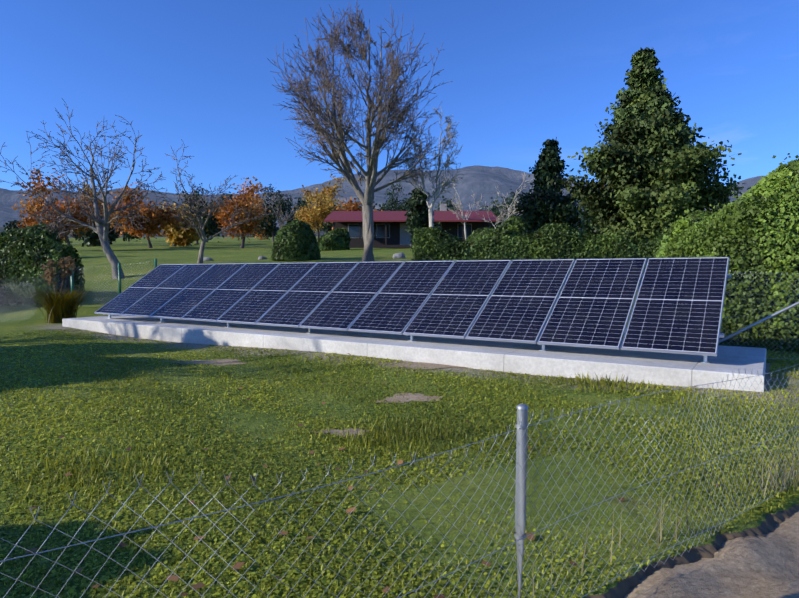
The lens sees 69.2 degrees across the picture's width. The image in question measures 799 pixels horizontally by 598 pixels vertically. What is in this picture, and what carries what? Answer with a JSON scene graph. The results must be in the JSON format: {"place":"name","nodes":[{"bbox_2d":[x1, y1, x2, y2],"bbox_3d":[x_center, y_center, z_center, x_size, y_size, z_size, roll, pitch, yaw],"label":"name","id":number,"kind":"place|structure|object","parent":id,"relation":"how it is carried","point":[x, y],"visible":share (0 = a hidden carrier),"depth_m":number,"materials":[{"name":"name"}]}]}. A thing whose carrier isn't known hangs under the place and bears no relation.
{"place":"outdoors","nodes":[
{"label":"outdoors","id":0,"kind":"place"},
{"bbox_2d":[28,256,90,323],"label":"pampas grass","id":1,"kind":"object","parent":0,"point":[58,307],"depth_m":15.54,"materials":[{"name":"green plant"}]},
{"bbox_2d":[0,226,324,237],"bbox_3d":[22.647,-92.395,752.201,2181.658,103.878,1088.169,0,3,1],"label":"distant tree line","id":2,"kind":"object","parent":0,"point":[322,233],"depth_m":840.01,"materials":[{"name":"green plant"}]},
{"bbox_2d":[0,165,767,227],"bbox_3d":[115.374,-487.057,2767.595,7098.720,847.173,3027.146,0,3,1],"label":"mountains","id":3,"kind":"structure","parent":0,"point":[478,181],"depth_m":3559.94,"materials":[{"name":"grey stone"}]},
{"bbox_2d":[0,236,798,597],"bbox_3d":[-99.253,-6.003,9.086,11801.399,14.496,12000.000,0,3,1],"label":"ground","id":4,"kind":"structure","parent":0,"point":[216,250],"depth_m":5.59,"materials":[{"name":"green plant"}]},
{"bbox_2d":[3,216,26,230],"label":"tree","id":5,"kind":"object","parent":4,"relation":"on","point":[11,226],"visible":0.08,"depth_m":84.61,"materials":[{"name":"green plant"}]},
{"bbox_2d":[0,223,61,249],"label":"bush","id":6,"kind":"object","parent":4,"relation":"on","point":[7,238],"visible":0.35,"depth_m":32.51,"materials":[{"name":"green plant"}]},
{"bbox_2d":[0,229,85,306],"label":"bush","id":7,"kind":"object","parent":4,"relation":"on","point":[25,256],"visible":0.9,"depth_m":18.07,"materials":[{"name":"green plant"}]},
{"bbox_2d":[16,194,70,229],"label":"bare tree","id":8,"kind":"object","parent":4,"relation":"on","point":[39,222],"visible":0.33,"depth_m":40.56,"materials":[{"name":"brown plant"}]},
{"bbox_2d":[25,222,70,242],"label":"tree","id":9,"kind":"object","parent":4,"relation":"on","point":[63,236],"depth_m":65.84,"materials":[{"name":"green plant"}]},
{"bbox_2d":[11,163,115,248],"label":"autumn tree","id":10,"kind":"object","parent":4,"relation":"on","point":[37,205],"visible":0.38,"depth_m":44.43,"materials":[{"name":"orange plant"}]},
{"bbox_2d":[67,221,78,239],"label":"tree","id":11,"kind":"object","parent":4,"relation":"on","point":[75,235],"visible":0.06,"depth_m":119.69,"materials":[{"name":"green plant"}]},
{"bbox_2d":[0,259,156,325],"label":"chainlink fence","id":12,"kind":"object","parent":4,"relation":"on","point":[119,278],"visible":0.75,"depth_m":17.43,"materials":[{"name":"grey"}]},
{"bbox_2d":[0,100,165,278],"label":"bare tree","id":13,"kind":"object","parent":4,"relation":"on","point":[100,230],"visible":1,"depth_m":23.09,"materials":[{"name":"grey plant"}]},
{"bbox_2d":[75,178,108,228],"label":"autumn tree","id":14,"kind":"object","parent":4,"relation":"on","point":[88,188],"depth_m":69.13,"materials":[{"name":"orange plant"}]},
{"bbox_2d":[72,212,124,246],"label":"tree","id":15,"kind":"object","parent":4,"relation":"on","point":[90,239],"visible":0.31,"depth_m":59.56,"materials":[{"name":"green plant"}]},
{"bbox_2d":[109,214,144,240],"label":"tree","id":16,"kind":"object","parent":4,"relation":"on","point":[126,236],"visible":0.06,"depth_m":94.76,"materials":[{"name":"green plant"}]},
{"bbox_2d":[107,182,185,247],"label":"autumn tree","id":17,"kind":"object","parent":4,"relation":"on","point":[158,218],"visible":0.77,"depth_m":50.44,"materials":[{"name":"orange plant"}]},
{"bbox_2d":[158,201,207,245],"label":"tree","id":18,"kind":"object","parent":4,"relation":"on","point":[179,236],"visible":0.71,"depth_m":57.05,"materials":[{"name":"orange plant"}]},
{"bbox_2d":[176,183,225,244],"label":"olive tree","id":19,"kind":"object","parent":4,"relation":"on","point":[211,225],"visible":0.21,"depth_m":64.06,"materials":[{"name":"green plant"}]},
{"bbox_2d":[203,257,212,260],"bbox_3d":[-9.676,-1.973,28.997,0.675,0.247,0.427,0,3,1],"label":"boulder","id":20,"kind":"object","parent":4,"relation":"on","point":[207,259],"visible":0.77,"depth_m":28.84,"materials":[{"name":"stone"}]},
{"bbox_2d":[150,139,281,262],"bbox_3d":[-7.994,-4.360,26.562,6.060,5.781,3.880,-2,3,-32],"label":"bare tree","id":21,"kind":"object","parent":4,"relation":"on","point":[201,229],"visible":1,"depth_m":26.38,"materials":[{"name":"grey plant"}]},
{"bbox_2d":[201,192,232,241],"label":"tree","id":22,"kind":"object","parent":4,"relation":"on","point":[211,235],"depth_m":79.27,"materials":[{"name":"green plant"}]},
{"bbox_2d":[208,176,272,247],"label":"autumn tree","id":23,"kind":"object","parent":4,"relation":"on","point":[239,201],"visible":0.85,"depth_m":49.47,"materials":[{"name":"orange plant"}]},
{"bbox_2d":[254,206,267,239],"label":"tree","id":24,"kind":"object","parent":4,"relation":"on","point":[260,235],"visible":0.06,"depth_m":108.25,"materials":[{"name":"orange plant"}]},
{"bbox_2d":[252,184,298,242],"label":"olive tree","id":25,"kind":"object","parent":4,"relation":"on","point":[272,229],"visible":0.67,"depth_m":74.90,"materials":[{"name":"green plant"}]},
{"bbox_2d":[259,181,298,228],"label":"bare tree","id":26,"kind":"object","parent":4,"relation":"on","point":[281,224],"visible":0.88,"depth_m":43.39,"materials":[{"name":"grey plant"}]},
{"bbox_2d":[270,218,320,260],"bbox_3d":[-5.333,-3.032,29.843,2.525,2.201,2.685,0,3,1],"label":"round bush","id":27,"kind":"object","parent":4,"relation":"on","point":[296,240],"visible":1,"depth_m":29.07,"materials":[{"name":"green plant"}]},
{"bbox_2d":[284,197,314,232],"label":"tree","id":28,"kind":"object","parent":4,"relation":"on","point":[302,202],"visible":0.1,"depth_m":88.23,"materials":[{"name":"green plant"}]},
{"bbox_2d":[160,359,467,438],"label":"bare ground patches","id":29,"kind":"object","parent":4,"relation":"on","point":[414,396],"visible":0.77,"depth_m":8.52,"materials":[{"name":"brown soil"}]},
{"bbox_2d":[292,174,348,241],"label":"autumn tree","id":30,"kind":"object","parent":4,"relation":"on","point":[320,211],"visible":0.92,"depth_m":60.88,"materials":[{"name":"yellow plant"}]},
{"bbox_2d":[319,205,337,233],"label":"tree","id":31,"kind":"object","parent":4,"relation":"on","point":[327,228],"visible":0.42,"depth_m":129.66,"materials":[{"name":"green plant"}]},
{"bbox_2d":[317,228,350,250],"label":"bush","id":32,"kind":"object","parent":4,"relation":"on","point":[336,239],"depth_m":43.13,"materials":[{"name":"green plant"}]},
{"bbox_2d":[328,197,381,231],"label":"tree","id":33,"kind":"object","parent":4,"relation":"on","point":[348,206],"visible":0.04,"depth_m":70.05,"materials":[{"name":"orange plant"}]},
{"bbox_2d":[267,1,457,261],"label":"bare tree","id":34,"kind":"object","parent":4,"relation":"on","point":[371,174],"visible":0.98,"depth_m":24.26,"materials":[{"name":"grey plant"}]},
{"bbox_2d":[358,198,390,210],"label":"tree","id":35,"kind":"object","parent":4,"relation":"on","point":[382,208],"depth_m":94.23,"materials":[{"name":"green plant"}]},
{"bbox_2d":[380,179,413,210],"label":"olive tree","id":36,"kind":"object","parent":4,"relation":"on","point":[402,207],"visible":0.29,"depth_m":78.86,"materials":[{"name":"green plant"}]},
{"bbox_2d":[0,447,798,597],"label":"grass patch","id":37,"kind":"object","parent":4,"relation":"on","point":[765,523],"visible":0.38,"depth_m":3.40,"materials":[{"name":"green plant"}]},
{"bbox_2d":[0,364,798,597],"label":"chainlink fence","id":38,"kind":"object","parent":4,"relation":"on","point":[521,426],"visible":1,"depth_m":2.23,"materials":[{"name":"grey metal"}]},
{"bbox_2d":[393,252,405,258],"bbox_3d":[-0.018,-2.220,29.917,0.688,0.372,0.519,0,3,1],"label":"boulder","id":39,"kind":"object","parent":4,"relation":"on","point":[401,255],"visible":0.94,"depth_m":29.74,"materials":[{"name":"stone"}]},
{"bbox_2d":[324,204,499,247],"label":"house","id":40,"kind":"structure","parent":4,"relation":"on","point":[390,227],"depth_m":49.66,"materials":[{"name":"red"}]},
{"bbox_2d":[62,315,766,391],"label":"concrete slab","id":41,"kind":"structure","parent":4,"relation":"on","point":[670,369],"depth_m":8.81,"materials":[{"name":"grey concrete"}]},
{"bbox_2d":[103,275,730,362],"bbox_3d":[-1.351,-0.006,11.708,13.928,1.274,1.770,2,3,33],"label":"panel mounting frame","id":42,"kind":"object","parent":41,"relation":"on","point":[543,345],"visible":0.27,"depth_m":8.63,"materials":[{"name":"silver metal"}]},
{"bbox_2d":[94,264,185,314],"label":"solar panel","id":43,"kind":"object","parent":42,"relation":"attached to","point":[129,297],"visible":0.98,"depth_m":15.01,"materials":[{"name":"blue glass"}]},
{"bbox_2d":[121,264,214,316],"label":"solar panel","id":44,"kind":"object","parent":42,"relation":"attached to","point":[163,293],"visible":1,"depth_m":14.38,"materials":[{"name":"blue glass"}]},
{"bbox_2d":[150,263,245,319],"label":"solar panel","id":45,"kind":"object","parent":42,"relation":"attached to","point":[190,297],"visible":1,"depth_m":13.75,"materials":[{"name":"blue glass"}]},
{"bbox_2d":[181,263,279,321],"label":"solar panel","id":46,"kind":"object","parent":42,"relation":"attached to","point":[225,296],"visible":1,"depth_m":13.13,"materials":[{"name":"blue glass"}]},
{"bbox_2d":[217,262,317,324],"bbox_3d":[-2.832,-0.172,12.599,1.134,1.268,1.931,2,3,33],"label":"solar panel","id":47,"kind":"object","parent":42,"relation":"attached to","point":[262,297],"visible":1,"depth_m":12.50,"materials":[{"name":"blue glass"}]},
{"bbox_2d":[255,262,358,327],"bbox_3d":[-1.862,-0.144,11.975,1.134,1.268,1.931,2,3,33],"label":"solar panel","id":48,"kind":"object","parent":42,"relation":"attached to","point":[302,299],"visible":0.98,"depth_m":11.87,"materials":[{"name":"blue glass"}]},
{"bbox_2d":[299,261,403,330],"bbox_3d":[-0.893,-0.116,11.350,1.134,1.268,1.931,2,3,33],"label":"solar panel","id":49,"kind":"object","parent":42,"relation":"attached to","point":[344,303],"visible":0.98,"depth_m":11.24,"materials":[{"name":"blue glass"}]},
{"bbox_2d":[347,261,454,334],"bbox_3d":[0.077,-0.087,10.725,1.134,1.268,1.931,2,3,33],"label":"solar panel","id":50,"kind":"object","parent":42,"relation":"attached to","point":[397,302],"visible":0.98,"depth_m":10.61,"materials":[{"name":"blue glass"}]},
{"bbox_2d":[402,260,510,338],"bbox_3d":[1.047,-0.059,10.100,1.134,1.268,1.931,2,3,33],"label":"solar panel","id":51,"kind":"object","parent":42,"relation":"attached to","point":[455,302],"visible":1,"depth_m":9.98,"materials":[{"name":"blue glass"}]},
{"bbox_2d":[465,259,574,343],"bbox_3d":[2.017,-0.031,9.475,1.134,1.268,1.931,2,3,33],"label":"solar panel","id":52,"kind":"object","parent":42,"relation":"attached to","point":[520,303],"visible":1,"depth_m":9.35,"materials":[{"name":"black glass"}]},
{"bbox_2d":[537,258,646,349],"bbox_3d":[2.987,-0.003,8.850,1.134,1.268,1.931,2,3,33],"label":"solar panel","id":53,"kind":"object","parent":42,"relation":"attached to","point":[593,306],"visible":1,"depth_m":8.72,"materials":[{"name":"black glass"}]},
{"bbox_2d":[621,257,728,355],"bbox_3d":[3.956,0.025,8.226,1.134,1.268,1.931,2,3,33],"label":"solar panel","id":54,"kind":"object","parent":42,"relation":"attached to","point":[678,306],"visible":1,"depth_m":8.09,"materials":[{"name":"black glass"}]},
{"bbox_2d":[404,187,435,250],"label":"cypress column","id":55,"kind":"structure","parent":4,"relation":"on","point":[417,215],"depth_m":32.33,"materials":[{"name":"green plant"}]},
{"bbox_2d":[397,108,463,226],"bbox_3d":[1.403,-5.441,27.810,3.318,7.406,3.361,0,3,1],"label":"birch tree","id":56,"kind":"object","parent":4,"relation":"on","point":[439,165],"visible":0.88,"depth_m":27.52,"materials":[{"name":"plant"}]},
{"bbox_2d":[434,196,461,210],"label":"tree","id":57,"kind":"object","parent":4,"relation":"on","point":[450,206],"visible":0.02,"depth_m":97.58,"materials":[{"name":"green plant"}]},
{"bbox_2d":[437,178,489,238],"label":"bare tree","id":58,"kind":"object","parent":4,"relation":"on","point":[459,208],"visible":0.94,"depth_m":47.15,"materials":[{"name":"grey plant"}]},
{"bbox_2d":[465,227,497,242],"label":"bush","id":59,"kind":"object","parent":4,"relation":"on","point":[481,233],"depth_m":42.90,"materials":[{"name":"green plant"}]},
{"bbox_2d":[479,196,507,228],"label":"tree","id":60,"kind":"object","parent":4,"relation":"on","point":[495,223],"visible":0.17,"depth_m":82.74,"materials":[{"name":"green plant"}]},
{"bbox_2d":[474,171,533,228],"bbox_3d":[7.292,-5.732,38.580,4.431,5.367,2.909,-1,3,-15],"label":"bare tree","id":61,"kind":"object","parent":4,"relation":"on","point":[508,214],"visible":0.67,"depth_m":38.85,"materials":[{"name":"grey plant"}]},
{"bbox_2d":[486,216,526,236],"bbox_3d":[7.404,-3.880,35.699,5.119,2.446,2.991,0,3,1],"label":"bush","id":62,"kind":"object","parent":4,"relation":"on","point":[509,227],"visible":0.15,"depth_m":34.99,"materials":[{"name":"green plant"}]},
{"bbox_2d":[491,189,524,223],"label":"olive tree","id":63,"kind":"object","parent":4,"relation":"on","point":[508,204],"visible":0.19,"depth_m":74.67,"materials":[{"name":"green plant"}]},
{"bbox_2d":[411,219,664,285],"bbox_3d":[4.810,-1.485,19.812,8.762,2.517,1.734,0,3,8],"label":"hedge","id":64,"kind":"object","parent":4,"relation":"on","point":[545,241],"visible":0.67,"depth_m":19.41,"materials":[{"name":"green plant"}]},
{"bbox_2d":[513,137,586,234],"bbox_3d":[7.901,-5.075,29.583,3.881,6.218,4.334,0,3,1],"label":"conifer","id":65,"kind":"object","parent":4,"relation":"on","point":[544,202],"visible":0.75,"depth_m":29.04,"materials":[{"name":"green plant"}]},
{"bbox_2d":[575,201,605,234],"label":"tree","id":66,"kind":"object","parent":4,"relation":"on","point":[588,226],"visible":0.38,"depth_m":58.81,"materials":[{"name":"green plant"}]},
{"bbox_2d":[546,47,750,240],"bbox_3d":[9.112,-5.061,21.544,5.969,8.521,6.484,-2,3,-41],"label":"conifer","id":67,"kind":"object","parent":4,"relation":"on","point":[649,162],"visible":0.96,"depth_m":20.52,"materials":[{"name":"green plant"}]},
{"bbox_2d":[653,205,723,257],"bbox_3d":[7.690,-0.849,14.851,2.487,3.115,2.702,0,3,1],"label":"shrub","id":68,"kind":"object","parent":4,"relation":"on","point":[687,221],"visible":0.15,"depth_m":14.45,"materials":[{"name":"green plant"}]},
{"bbox_2d":[624,510,798,597],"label":"dirt strip","id":69,"kind":"object","parent":4,"relation":"on","point":[767,566],"visible":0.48,"depth_m":2.89,"materials":[{"name":"soil"}]},
{"bbox_2d":[708,197,732,219],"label":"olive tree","id":70,"kind":"object","parent":4,"relation":"on","point":[716,207],"visible":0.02,"depth_m":60.16,"materials":[{"name":"green plant"}]},
{"bbox_2d":[655,153,798,351],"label":"shrub","id":71,"kind":"object","parent":4,"relation":"on","point":[757,233],"visible":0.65,"depth_m":11.32,"materials":[{"name":"green plant"}]},
{"bbox_2d":[718,294,765,347],"bbox_3d":[6.553,0.260,12.404,3.086,1.486,2.266,0,3,1],"label":"shrub","id":72,"kind":"object","parent":4,"relation":"on","point":[723,330],"visible":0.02,"depth_m":11.41,"materials":[{"name":"green plant"}]},
{"bbox_2d":[719,271,798,360],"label":"chainlink fence","id":73,"kind":"object","parent":4,"relation":"on","point":[726,338],"visible":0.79,"depth_m":9.08,"materials":[{"name":"grey"}]},
{"bbox_2d":[0,0,798,194],"label":"sky","id":74,"kind":"structure","parent":0,"point":[524,74],"materials":[{"name":"blue"}]}
]}

